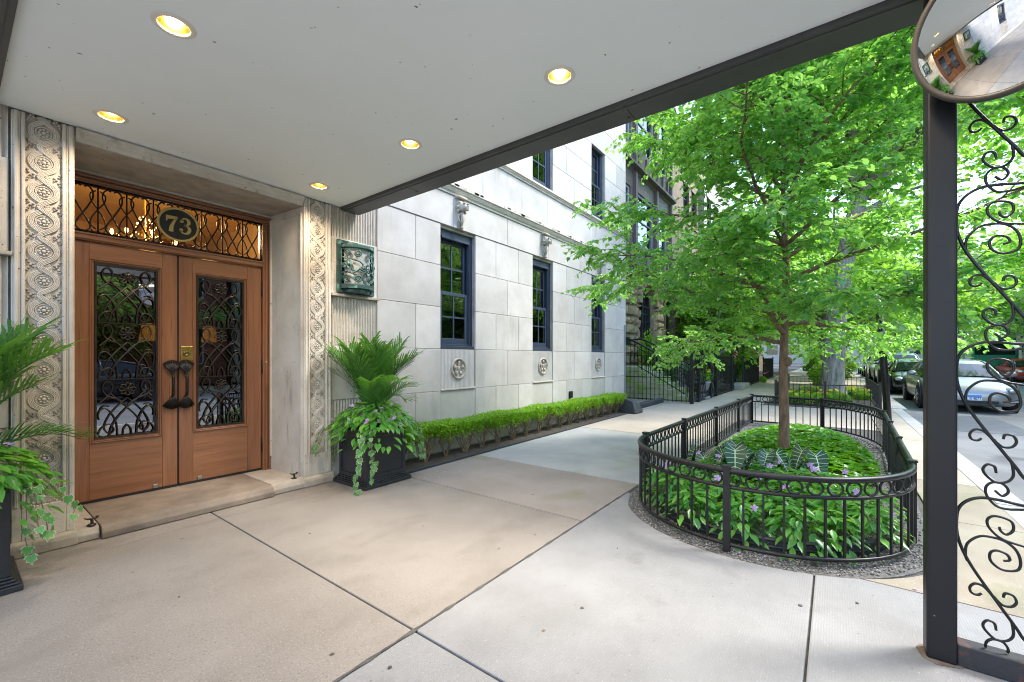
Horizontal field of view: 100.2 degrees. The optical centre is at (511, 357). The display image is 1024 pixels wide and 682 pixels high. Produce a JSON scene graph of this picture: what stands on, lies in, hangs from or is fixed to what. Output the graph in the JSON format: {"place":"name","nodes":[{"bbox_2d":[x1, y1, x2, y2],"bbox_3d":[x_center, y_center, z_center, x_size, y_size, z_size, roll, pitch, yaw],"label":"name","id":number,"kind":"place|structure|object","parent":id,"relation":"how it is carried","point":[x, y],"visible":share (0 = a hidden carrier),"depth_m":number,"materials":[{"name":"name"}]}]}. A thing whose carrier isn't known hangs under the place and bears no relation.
{"place":"outdoors","nodes":[
{"label":"outdoors","id":0,"kind":"place"},
{"bbox_2d":[0,364,1023,681],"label":"sidewalk","id":1,"kind":"structure","parent":0,"point":[590,572],"depth_m":2.45,"materials":[{"name":"beige concrete"}]},
{"bbox_2d":[0,481,23,595],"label":"planter","id":2,"kind":"object","parent":1,"relation":"on","point":[11,581],"visible":0.82,"depth_m":2.46,"materials":[{"name":"metal"}]},
{"bbox_2d":[0,442,71,527],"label":"impatiens","id":3,"kind":"object","parent":2,"relation":"in","point":[30,461],"visible":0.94,"depth_m":2.57,"materials":[{"name":"green plant"}]},
{"bbox_2d":[7,478,83,564],"bbox_3d":[-2.751,0.971,2.528,0.274,0.493,0.350,0,0,37],"label":"trailing ivy","id":4,"kind":"object","parent":2,"relation":"in","point":[27,490],"visible":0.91,"depth_m":2.51,"materials":[{"name":"green plant"}]},
{"bbox_2d":[0,315,103,446],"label":"palm","id":5,"kind":"object","parent":2,"relation":"in","point":[11,349],"visible":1,"depth_m":2.59,"materials":[{"name":"green plant"}]},
{"bbox_2d":[0,71,628,558],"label":"apartment building","id":6,"kind":"structure","parent":1,"relation":"on","point":[192,381],"depth_m":4.51,"materials":[{"name":"stone"}]},
{"bbox_2d":[75,240,179,505],"bbox_3d":[-3.451,0.128,3.834,0.133,2.231,0.795,0,0,37],"label":"door","id":7,"kind":"structure","parent":6,"relation":"in","point":[126,367],"depth_m":3.85,"materials":[{"name":"brown wood"}]},
{"bbox_2d":[75,184,257,258],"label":"transom window","id":8,"kind":"structure","parent":6,"relation":"in","point":[82,192],"depth_m":7.08,"materials":[{"name":"brown wood"}]},
{"bbox_2d":[110,199,176,244],"bbox_3d":[-4.731,-1.783,5.519,0.623,0.935,0.623,0,0,14],"label":"chandelier","id":9,"kind":"object","parent":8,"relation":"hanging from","point":[143,235],"visible":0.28,"depth_m":5.50,"materials":[{"name":"gold metal"}]},
{"bbox_2d":[156,207,198,241],"bbox_3d":[-3.211,-1.275,4.117,0.030,0.324,0.334,0,0,37],"label":"number plaque","id":10,"kind":"object","parent":6,"relation":"attached to","point":[177,224],"visible":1,"depth_m":4.11,"materials":[{"name":"black metal"}]},
{"bbox_2d":[177,256,262,485],"bbox_3d":[-2.998,0.128,4.437,0.136,2.231,0.789,0,0,37],"label":"door","id":11,"kind":"structure","parent":6,"relation":"in","point":[221,365],"depth_m":4.43,"materials":[{"name":"brown wood"}]},
{"bbox_2d":[336,239,374,296],"bbox_3d":[-1.730,-1.020,4.878,0.209,0.590,0.470,0,0,37],"label":"wall lantern","id":12,"kind":"object","parent":6,"relation":"attached to","point":[355,268],"depth_m":4.79,"materials":[{"name":"green metal"}]},
{"bbox_2d":[440,228,473,349],"bbox_3d":[-0.916,-0.985,6.418,0.268,1.730,0.730,0,0,37],"label":"window","id":13,"kind":"structure","parent":6,"relation":"in","point":[455,258],"depth_m":6.46,"materials":[{"name":"glass"}]},
{"bbox_2d":[533,150,549,188],"bbox_3d":[0.466,-4.126,8.251,0.268,1.748,0.710,0,0,37],"label":"window","id":14,"kind":"structure","parent":6,"relation":"in","point":[541,161],"depth_m":8.36,"materials":[{"name":"clear glass"}]},
{"bbox_2d":[532,259,551,350],"bbox_3d":[0.466,-0.985,8.251,0.268,1.730,0.710,0,0,37],"label":"window","id":15,"kind":"structure","parent":6,"relation":"in","point":[541,278],"depth_m":8.35,"materials":[{"name":"blue glass"}]},
{"bbox_2d":[591,145,601,219],"bbox_3d":[1.905,-4.126,10.162,0.268,1.748,0.725,0,0,37],"label":"window","id":16,"kind":"structure","parent":6,"relation":"in","point":[596,161],"depth_m":10.30,"materials":[{"name":"glass"}]},
{"bbox_2d":[591,278,603,351],"bbox_3d":[1.905,-0.985,10.162,0.268,1.730,0.725,0,0,37],"label":"window","id":17,"kind":"structure","parent":6,"relation":"in","point":[596,317],"depth_m":10.26,"materials":[{"name":"blue paint"}]},
{"bbox_2d":[333,423,410,490],"bbox_3d":[-1.538,1.062,4.721,0.594,0.574,0.594,0,0,37],"label":"planter","id":18,"kind":"object","parent":1,"relation":"on","point":[391,467],"visible":0.65,"depth_m":4.57,"materials":[{"name":"metal"}]},
{"bbox_2d":[352,429,378,495],"bbox_3d":[-1.466,1.046,4.270,0.256,0.658,0.260,0,0,37],"label":"trailing ivy","id":19,"kind":"object","parent":18,"relation":"hanging from","point":[359,453],"visible":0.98,"depth_m":4.22,"materials":[{"name":"green plant"}]},
{"bbox_2d":[321,331,426,429],"bbox_3d":[-1.378,0.259,4.732,1.306,1.124,1.333,0,0,37],"label":"palm","id":20,"kind":"object","parent":18,"relation":"in","point":[372,370],"visible":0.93,"depth_m":4.52,"materials":[{"name":"green plant"}]},
{"bbox_2d":[325,400,422,455],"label":"impatiens","id":21,"kind":"object","parent":18,"relation":"in","point":[371,416],"visible":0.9,"depth_m":4.43,"materials":[{"name":"green plant"}]},
{"bbox_2d":[400,422,426,459],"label":"trailing ivy","id":22,"kind":"object","parent":18,"relation":"in","point":[421,448],"visible":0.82,"depth_m":4.88,"materials":[{"name":"green plant"}]},
{"bbox_2d":[0,0,963,668],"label":"entrance canopy","id":23,"kind":"object","parent":1,"relation":"on","point":[340,98],"visible":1,"depth_m":2.40,"materials":[{"name":"paint"}]},
{"bbox_2d":[92,109,128,123],"bbox_3d":[-2.797,-1.726,2.984,0.188,0.107,0.188,0,0,37],"label":"recessed downlight","id":24,"kind":"object","parent":23,"relation":"attached to","point":[110,116],"visible":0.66,"depth_m":3.01,"materials":[{"name":"beige"}]},
{"bbox_2d":[150,11,196,38],"bbox_3d":[-1.711,-1.726,2.166,0.188,0.107,0.188,0,0,37],"label":"recessed downlight","id":25,"kind":"object","parent":23,"relation":"attached to","point":[172,24],"visible":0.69,"depth_m":2.19,"materials":[{"name":"beige"}]},
{"bbox_2d":[398,138,421,149],"bbox_3d":[-0.802,-1.726,3.372,0.188,0.107,0.188,0,0,37],"label":"recessed downlight","id":26,"kind":"object","parent":23,"relation":"attached to","point":[411,144],"visible":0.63,"depth_m":3.41,"materials":[{"name":"beige"}]},
{"bbox_2d":[544,65,574,85],"bbox_3d":[0.284,-1.726,2.553,0.188,0.107,0.188,0,0,37],"label":"recessed downlight","id":27,"kind":"object","parent":23,"relation":"attached to","point":[558,75],"visible":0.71,"depth_m":2.59,"materials":[{"name":"beige metal"}]},
{"bbox_2d":[910,0,1023,103],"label":"convex mirror","id":28,"kind":"object","parent":23,"relation":"attached to","point":[967,51],"visible":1,"depth_m":1.68,"materials":[{"name":"silver glass"}]},
{"bbox_2d":[957,103,1023,681],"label":"scroll screen","id":29,"kind":"object","parent":23,"relation":"attached to","point":[1007,664],"visible":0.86,"depth_m":1.82,"materials":[{"name":"paint"}]},
{"bbox_2d":[405,412,623,470],"bbox_3d":[0.584,1.394,7.762,0.440,0.112,6.700,0,0,37],"label":"hedge bed","id":30,"kind":"object","parent":1,"relation":"on","point":[413,464],"visible":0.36,"depth_m":6.57,"materials":[{"name":"grey concrete"}]},
{"bbox_2d":[403,421,447,461],"bbox_3d":[-1.117,1.077,5.492,0.372,0.532,0.565,0,0,37],"label":"boxwood shrub","id":31,"kind":"object","parent":30,"relation":"on","point":[429,427],"visible":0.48,"depth_m":5.47,"materials":[{"name":"green plant"}]},
{"bbox_2d":[426,417,468,456],"bbox_3d":[-0.898,1.086,5.797,0.424,0.515,0.575,0,0,37],"label":"boxwood shrub","id":32,"kind":"object","parent":30,"relation":"on","point":[450,424],"visible":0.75,"depth_m":5.75,"materials":[{"name":"green plant"}]},
{"bbox_2d":[444,415,484,451],"bbox_3d":[-0.673,1.091,6.099,0.438,0.507,0.565,0,0,37],"label":"boxwood shrub","id":33,"kind":"object","parent":30,"relation":"on","point":[472,421],"visible":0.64,"depth_m":6.08,"materials":[{"name":"green plant"}]},
{"bbox_2d":[464,412,501,446],"bbox_3d":[-0.440,1.088,6.394,0.372,0.510,0.565,0,0,37],"label":"boxwood shrub","id":34,"kind":"object","parent":30,"relation":"on","point":[485,416],"visible":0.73,"depth_m":6.38,"materials":[{"name":"green plant"}]},
{"bbox_2d":[481,409,516,442],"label":"boxwood shrub","id":35,"kind":"object","parent":30,"relation":"on","point":[503,414],"visible":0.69,"depth_m":6.65,"materials":[{"name":"green plant"}]},
{"bbox_2d":[502,407,530,438],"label":"boxwood shrub","id":36,"kind":"object","parent":30,"relation":"on","point":[519,413],"visible":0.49,"depth_m":6.94,"materials":[{"name":"green plant"}]},
{"bbox_2d":[516,406,541,435],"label":"boxwood shrub","id":37,"kind":"object","parent":30,"relation":"on","point":[532,413],"visible":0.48,"depth_m":7.26,"materials":[{"name":"green plant"}]},
{"bbox_2d":[522,403,552,432],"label":"boxwood shrub","id":38,"kind":"object","parent":30,"relation":"on","point":[544,409],"visible":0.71,"depth_m":7.53,"materials":[{"name":"green plant"}]},
{"bbox_2d":[540,403,564,429],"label":"boxwood shrub","id":39,"kind":"object","parent":30,"relation":"on","point":[555,411],"visible":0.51,"depth_m":7.86,"materials":[{"name":"green plant"}]},
{"bbox_2d":[407,413,627,473],"bbox_3d":[0.762,1.364,7.608,0.030,0.072,6.730,0,0,37],"label":"bed edging","id":40,"kind":"object","parent":1,"relation":"on","point":[463,457],"visible":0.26,"depth_m":6.34,"materials":[{"name":"black paint"}]},
{"bbox_2d":[612,398,642,413],"bbox_3d":[2.828,1.145,10.507,0.663,0.410,0.443,0,0,37],"label":"guard stone","id":41,"kind":"object","parent":1,"relation":"on","point":[630,406],"visible":0.69,"depth_m":10.33,"materials":[{"name":"grey stone"}]},
{"bbox_2d":[625,107,676,365],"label":"townhouse","id":42,"kind":"structure","parent":1,"relation":"on","point":[641,312],"depth_m":16.60,"materials":[{"name":"stone"}]},
{"bbox_2d":[639,290,649,338],"bbox_3d":[5.300,-1.811,17.543,0.150,2.221,1.723,0,0,37],"label":"arched window","id":43,"kind":"structure","parent":42,"relation":"in","point":[645,306],"depth_m":17.82,"materials":[{"name":"black glass"}]},
{"bbox_2d":[638,194,652,249],"bbox_3d":[5.039,-5.100,16.425,0.120,1.900,1.800,0,0,37],"label":"window","id":44,"kind":"structure","parent":42,"relation":"in","point":[643,227],"depth_m":16.56,"materials":[{"name":"grey"}]},
{"bbox_2d":[638,117,652,161],"bbox_3d":[5.039,-8.750,16.425,0.120,2.200,1.800,0,0,37],"label":"window","id":45,"kind":"structure","parent":42,"relation":"in","point":[641,125],"depth_m":16.74,"materials":[{"name":"grey"}]},
{"bbox_2d":[626,352,692,403],"bbox_3d":[4.103,0.600,13.186,2.798,1.500,0.080,0,0,37],"label":"garden fence","id":46,"kind":"object","parent":1,"relation":"on","point":[672,400],"visible":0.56,"depth_m":12.84,"materials":[{"name":"black metal"}]},
{"bbox_2d":[662,155,702,361],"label":"townhouse","id":47,"kind":"structure","parent":1,"relation":"on","point":[681,202],"depth_m":21.65,"materials":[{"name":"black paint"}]},
{"bbox_2d":[690,349,716,403],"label":"garden gate","id":48,"kind":"structure","parent":1,"relation":"on","point":[699,383],"depth_m":13.39,"materials":[{"name":"black metal"}]},
{"bbox_2d":[698,158,729,358],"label":"townhouse","id":49,"kind":"structure","parent":1,"relation":"on","point":[709,196],"depth_m":26.05,"materials":[{"name":"black paint"}]},
{"bbox_2d":[717,354,734,394],"bbox_3d":[8.125,0.600,16.266,0.080,1.500,3.440,0,0,37],"label":"garden fence","id":50,"kind":"object","parent":1,"relation":"on","point":[730,372],"visible":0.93,"depth_m":16.37,"materials":[{"name":"black metal"}]},
{"bbox_2d":[742,356,758,383],"bbox_3d":[11.898,0.635,21.273,0.080,1.430,4.980,0,0,37],"label":"garden fence","id":51,"kind":"object","parent":1,"relation":"on","point":[750,375],"visible":0.74,"depth_m":21.11,"materials":[{"name":"black metal"}]},
{"bbox_2d":[628,423,922,578],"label":"gravel","id":52,"kind":"structure","parent":1,"relation":"on","point":[869,536],"depth_m":3.00,"materials":[{"name":"grey gravel"}]},
{"bbox_2d":[638,462,689,510],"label":"impatiens","id":53,"kind":"object","parent":52,"relation":"on","point":[653,477],"visible":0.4,"depth_m":3.92,"materials":[{"name":"green plant"}]},
{"bbox_2d":[651,472,702,519],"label":"impatiens","id":54,"kind":"object","parent":52,"relation":"on","point":[681,482],"visible":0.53,"depth_m":3.69,"materials":[{"name":"green plant"}]},
{"bbox_2d":[659,477,722,529],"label":"impatiens","id":55,"kind":"object","parent":52,"relation":"on","point":[696,522],"visible":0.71,"depth_m":3.32,"materials":[{"name":"green plant"}]},
{"bbox_2d":[693,475,760,533],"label":"impatiens","id":56,"kind":"object","parent":52,"relation":"on","point":[717,492],"visible":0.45,"depth_m":3.37,"materials":[{"name":"green plant"}]},
{"bbox_2d":[705,501,777,552],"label":"impatiens","id":57,"kind":"object","parent":52,"relation":"on","point":[750,508],"visible":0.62,"depth_m":3.09,"materials":[{"name":"green plant"}]},
{"bbox_2d":[652,485,894,557],"bbox_3d":[1.902,1.304,3.404,1.788,0.102,0.875,0,0,37],"label":"plastic edging","id":58,"kind":"object","parent":52,"relation":"on","point":[736,538],"visible":0.36,"depth_m":2.98,"materials":[{"name":"black plastic"}]},
{"bbox_2d":[735,493,812,539],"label":"impatiens","id":59,"kind":"object","parent":52,"relation":"on","point":[771,511],"visible":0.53,"depth_m":3.21,"materials":[{"name":"green plant"}]},
{"bbox_2d":[638,394,917,562],"bbox_3d":[3.624,1.051,5.596,2.143,0.598,6.780,0,0,37],"label":"bed fence","id":60,"kind":"object","parent":52,"relation":"on","point":[902,466],"visible":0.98,"depth_m":3.14,"materials":[{"name":"black metal"}]},
{"bbox_2d":[752,480,816,526],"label":"impatiens","id":61,"kind":"object","parent":52,"relation":"on","point":[771,482],"visible":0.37,"depth_m":3.51,"materials":[{"name":"green plant"}]},
{"bbox_2d":[755,485,823,540],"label":"impatiens","id":62,"kind":"object","parent":52,"relation":"on","point":[793,502],"visible":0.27,"depth_m":3.30,"materials":[{"name":"green plant"}]},
{"bbox_2d":[759,505,837,561],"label":"impatiens","id":63,"kind":"object","parent":52,"relation":"on","point":[792,541],"visible":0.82,"depth_m":2.91,"materials":[{"name":"green plant"}]},
{"bbox_2d":[734,442,877,513],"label":"mound soil","id":64,"kind":"structure","parent":52,"relation":"on","point":[835,472],"depth_m":4.59,"materials":[{"name":"brown soil"}]},
{"bbox_2d":[685,443,713,475],"bbox_3d":[2.041,1.148,4.664,0.257,0.372,0.337,0,0,-22],"label":"alocasia","id":65,"kind":"object","parent":64,"relation":"on","point":[692,455],"visible":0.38,"depth_m":4.68,"materials":[{"name":"green plant"}]},
{"bbox_2d":[713,443,749,475],"bbox_3d":[2.167,1.077,4.211,0.359,0.487,0.286,0,0,37],"label":"alocasia","id":66,"kind":"object","parent":64,"relation":"on","point":[733,456],"visible":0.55,"depth_m":4.13,"materials":[{"name":"green plant"}]},
{"bbox_2d":[731,478,791,526],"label":"impatiens","id":67,"kind":"object","parent":64,"relation":"on","point":[760,488],"visible":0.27,"depth_m":3.51,"materials":[{"name":"green plant"}]},
{"bbox_2d":[741,462,787,500],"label":"impatiens","id":68,"kind":"object","parent":64,"relation":"on","point":[756,484],"visible":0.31,"depth_m":3.98,"materials":[{"name":"green plant"}]},
{"bbox_2d":[743,448,794,476],"bbox_3d":[2.499,1.108,4.209,0.476,0.427,0.308,0,0,37],"label":"alocasia","id":69,"kind":"object","parent":64,"relation":"on","point":[765,458],"visible":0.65,"depth_m":4.16,"materials":[{"name":"green plant"}]},
{"bbox_2d":[560,24,1023,449],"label":"linden tree","id":70,"kind":"object","parent":64,"relation":"on","point":[791,111],"visible":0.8,"depth_m":4.55,"materials":[{"name":"green plant"}]},
{"bbox_2d":[710,423,881,505],"bbox_3d":[3.889,1.198,5.918,1.845,0.309,5.046,0,0,37],"label":"ground cover","id":71,"kind":"object","parent":64,"relation":"on","point":[812,437],"visible":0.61,"depth_m":5.40,"materials":[{"name":"green plant"}]},
{"bbox_2d":[791,444,828,485],"bbox_3d":[2.854,1.091,4.081,0.257,0.463,0.366,0,0,16],"label":"alocasia","id":72,"kind":"object","parent":64,"relation":"on","point":[819,459],"visible":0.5,"depth_m":4.06,"materials":[{"name":"green plant"}]},
{"bbox_2d":[784,481,847,517],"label":"impatiens","id":73,"kind":"object","parent":52,"relation":"on","point":[816,491],"visible":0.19,"depth_m":3.50,"materials":[{"name":"green plant"}]},
{"bbox_2d":[786,504,872,565],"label":"impatiens","id":74,"kind":"object","parent":52,"relation":"on","point":[833,533],"visible":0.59,"depth_m":2.92,"materials":[{"name":"green plant"}]},
{"bbox_2d":[797,489,873,542],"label":"impatiens","id":75,"kind":"object","parent":52,"relation":"on","point":[830,504],"visible":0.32,"depth_m":3.22,"materials":[{"name":"green plant"}]},
{"bbox_2d":[830,486,906,535],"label":"impatiens","id":76,"kind":"object","parent":52,"relation":"on","point":[870,491],"visible":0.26,"depth_m":3.33,"materials":[{"name":"green plant"}]},
{"bbox_2d":[827,501,912,550],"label":"impatiens","id":77,"kind":"object","parent":52,"relation":"on","point":[867,523],"visible":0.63,"depth_m":3.00,"materials":[{"name":"green plant"}]},
{"bbox_2d":[828,488,916,546],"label":"impatiens","id":78,"kind":"object","parent":52,"relation":"on","point":[885,521],"visible":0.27,"depth_m":3.19,"materials":[{"name":"green plant"}]},
{"bbox_2d":[800,354,847,380],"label":"bush","id":79,"kind":"object","parent":1,"relation":"on","point":[813,363],"visible":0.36,"depth_m":23.84,"materials":[{"name":"green plant"}]},
{"bbox_2d":[769,391,882,410],"bbox_3d":[10.152,1.395,13.887,2.500,0.110,6.400,0,0,37],"label":"elm bed","id":80,"kind":"object","parent":1,"relation":"on","point":[867,402],"visible":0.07,"depth_m":12.17,"materials":[{"name":"plant"}]},
{"bbox_2d":[774,374,881,408],"bbox_3d":[10.197,1.000,13.947,2.480,0.700,5.930,0,0,37],"label":"bed fence","id":81,"kind":"object","parent":80,"relation":"on","point":[875,389],"visible":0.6,"depth_m":11.75,"materials":[{"name":"black metal"}]},
{"bbox_2d":[651,36,1023,398],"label":"elm tree","id":82,"kind":"object","parent":80,"relation":"on","point":[835,375],"visible":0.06,"depth_m":14.06,"materials":[{"name":"green plant"}]},
{"bbox_2d":[776,309,921,355],"bbox_3d":[27.264,-3.945,36.799,13.554,10.620,12.654,0,0,22],"label":"street tree","id":83,"kind":"object","parent":1,"relation":"on","point":[798,331],"visible":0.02,"depth_m":39.75,"materials":[{"name":"green plant"}]},
{"bbox_2d":[767,250,966,357],"bbox_3d":[21.141,-3.446,28.314,12.239,9.621,12.088,0,0,37],"label":"street tree","id":84,"kind":"object","parent":1,"relation":"on","point":[857,319],"depth_m":27.38,"materials":[{"name":"green plant"}]},
{"bbox_2d":[726,185,1015,365],"bbox_3d":[15.987,-3.704,21.510,12.938,10.137,12.079,0,0,-9],"label":"street tree","id":85,"kind":"object","parent":1,"relation":"on","point":[881,278],"visible":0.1,"depth_m":18.59,"materials":[{"name":"green plant"}]},
{"bbox_2d":[876,305,891,420],"bbox_3d":[5.333,0.270,6.193,0.706,2.170,0.158,0,0,-31],"label":"trunk","id":86,"kind":"object","parent":1,"relation":"on","point":[884,374],"visible":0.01,"depth_m":6.26,"materials":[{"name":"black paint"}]},
{"bbox_2d":[763,249,1008,363],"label":"end building","id":87,"kind":"structure","parent":1,"relation":"on","point":[774,353],"depth_m":91.54,"materials":[{"name":"grey stone"}]},
{"bbox_2d":[849,368,1023,527],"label":"kerb","id":88,"kind":"structure","parent":1,"relation":"on","point":[970,471],"depth_m":4.91,"materials":[{"name":"concrete"}]},
{"bbox_2d":[669,365,803,402],"bbox_3d":[27.196,1.407,43.991,2.890,0.106,77.000,0,0,37],"label":"front garden","id":89,"kind":"object","parent":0,"point":[790,369],"visible":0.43,"depth_m":38.32,"materials":[{"name":"plant"}]},
{"bbox_2d":[637,328,665,373],"bbox_3d":[5.187,0.131,15.803,1.078,2.463,1.211,0,0,-11],"label":"bush","id":90,"kind":"object","parent":89,"relation":"on","point":[649,338],"visible":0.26,"depth_m":15.87,"materials":[{"name":"green plant"}]},
{"bbox_2d":[626,366,695,401],"bbox_3d":[4.735,0.825,14.400,2.530,1.049,1.600,0,0,37],"label":"stoop","id":91,"kind":"object","parent":89,"relation":"on","point":[634,387],"visible":0.45,"depth_m":13.83,"materials":[{"name":"stone"}]},
{"bbox_2d":[626,338,689,400],"bbox_3d":[4.413,0.336,13.704,2.664,2.028,0.070,0,0,37],"label":"handrail","id":92,"kind":"object","parent":91,"relation":"on","point":[683,369],"visible":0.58,"depth_m":13.49,"materials":[{"name":"black metal"}]},
{"bbox_2d":[665,255,798,368],"bbox_3d":[9.515,-1.939,20.978,7.762,6.597,8.375,0,0,-14],"label":"street tree","id":93,"kind":"object","parent":89,"relation":"on","point":[696,319],"visible":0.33,"depth_m":19.79,"materials":[{"name":"green plant"}]},
{"bbox_2d":[717,285,820,358],"bbox_3d":[14.475,-2.212,27.472,8.513,7.144,9.118,0,0,-18],"label":"street tree","id":94,"kind":"object","parent":89,"relation":"on","point":[752,332],"visible":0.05,"depth_m":26.43,"materials":[{"name":"green plant"}]},
{"bbox_2d":[675,34,1023,258],"label":"sky","id":95,"kind":"structure","parent":0,"point":[973,198],"materials":[{"name":"white"}]},
{"bbox_2d":[852,368,1023,501],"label":"street","id":96,"kind":"structure","parent":0,"point":[982,452],"depth_m":7.24,"materials":[{"name":"grey asphalt"}]},
{"bbox_2d":[873,353,919,383],"bbox_3d":[20.927,0.623,23.118,2.263,1.784,4.938,0,0,37],"label":"parked car","id":97,"kind":"object","parent":96,"relation":"on","point":[876,375],"visible":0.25,"depth_m":22.61,"materials":[{"name":"grey paint"}]},
{"bbox_2d":[888,359,922,393],"bbox_3d":[17.155,0.783,18.197,2.263,1.464,4.938,0,0,37],"label":"parked car","id":98,"kind":"object","parent":96,"relation":"on","point":[898,369],"visible":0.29,"depth_m":17.59,"materials":[{"name":"grey paint"}]},
{"bbox_2d":[903,359,1019,412],"bbox_3d":[13.613,0.783,13.213,2.263,1.464,4.961,0,0,37],"label":"parked car","id":99,"kind":"object","parent":96,"relation":"on","point":[970,372],"visible":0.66,"depth_m":11.91,"materials":[{"name":"silver metal"}]},
{"bbox_2d":[957,337,1018,378],"bbox_3d":[34.248,-0.043,31.159,2.240,3.025,6.408,0,0,37],"label":"parked car","id":100,"kind":"object","parent":96,"relation":"on","point":[991,353],"visible":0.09,"depth_m":28.81,"materials":[{"name":"green paint"}]},
{"bbox_2d":[957,415,1023,435],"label":"asphalt patch","id":101,"kind":"object","parent":96,"relation":"on","point":[992,425],"visible":0.58,"depth_m":9.10,"materials":[{"name":"grey asphalt"}]},
{"bbox_2d":[995,358,1023,381],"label":"parked car","id":102,"kind":"object","parent":96,"relation":"on","point":[1005,366],"visible":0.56,"depth_m":25.94,"materials":[{"name":"red paint"}]},
{"bbox_2d":[886,265,1021,352],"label":"street tree","id":103,"kind":"object","parent":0,"point":[919,323],"visible":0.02,"depth_m":43.62,"materials":[{"name":"green plant"}]},
{"bbox_2d":[957,225,1023,326],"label":"street tree","id":104,"kind":"object","parent":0,"point":[1013,259],"visible":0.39,"depth_m":27.11,"materials":[{"name":"green plant"}]},
{"bbox_2d":[957,236,1023,341],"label":"street tree","id":105,"kind":"object","parent":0,"point":[1005,247],"visible":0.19,"depth_m":31.17,"materials":[{"name":"green plant"}]},
{"bbox_2d":[977,263,1023,353],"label":"street tree","id":106,"kind":"object","parent":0,"point":[1019,331],"visible":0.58,"depth_m":22.23,"materials":[{"name":"green plant"}]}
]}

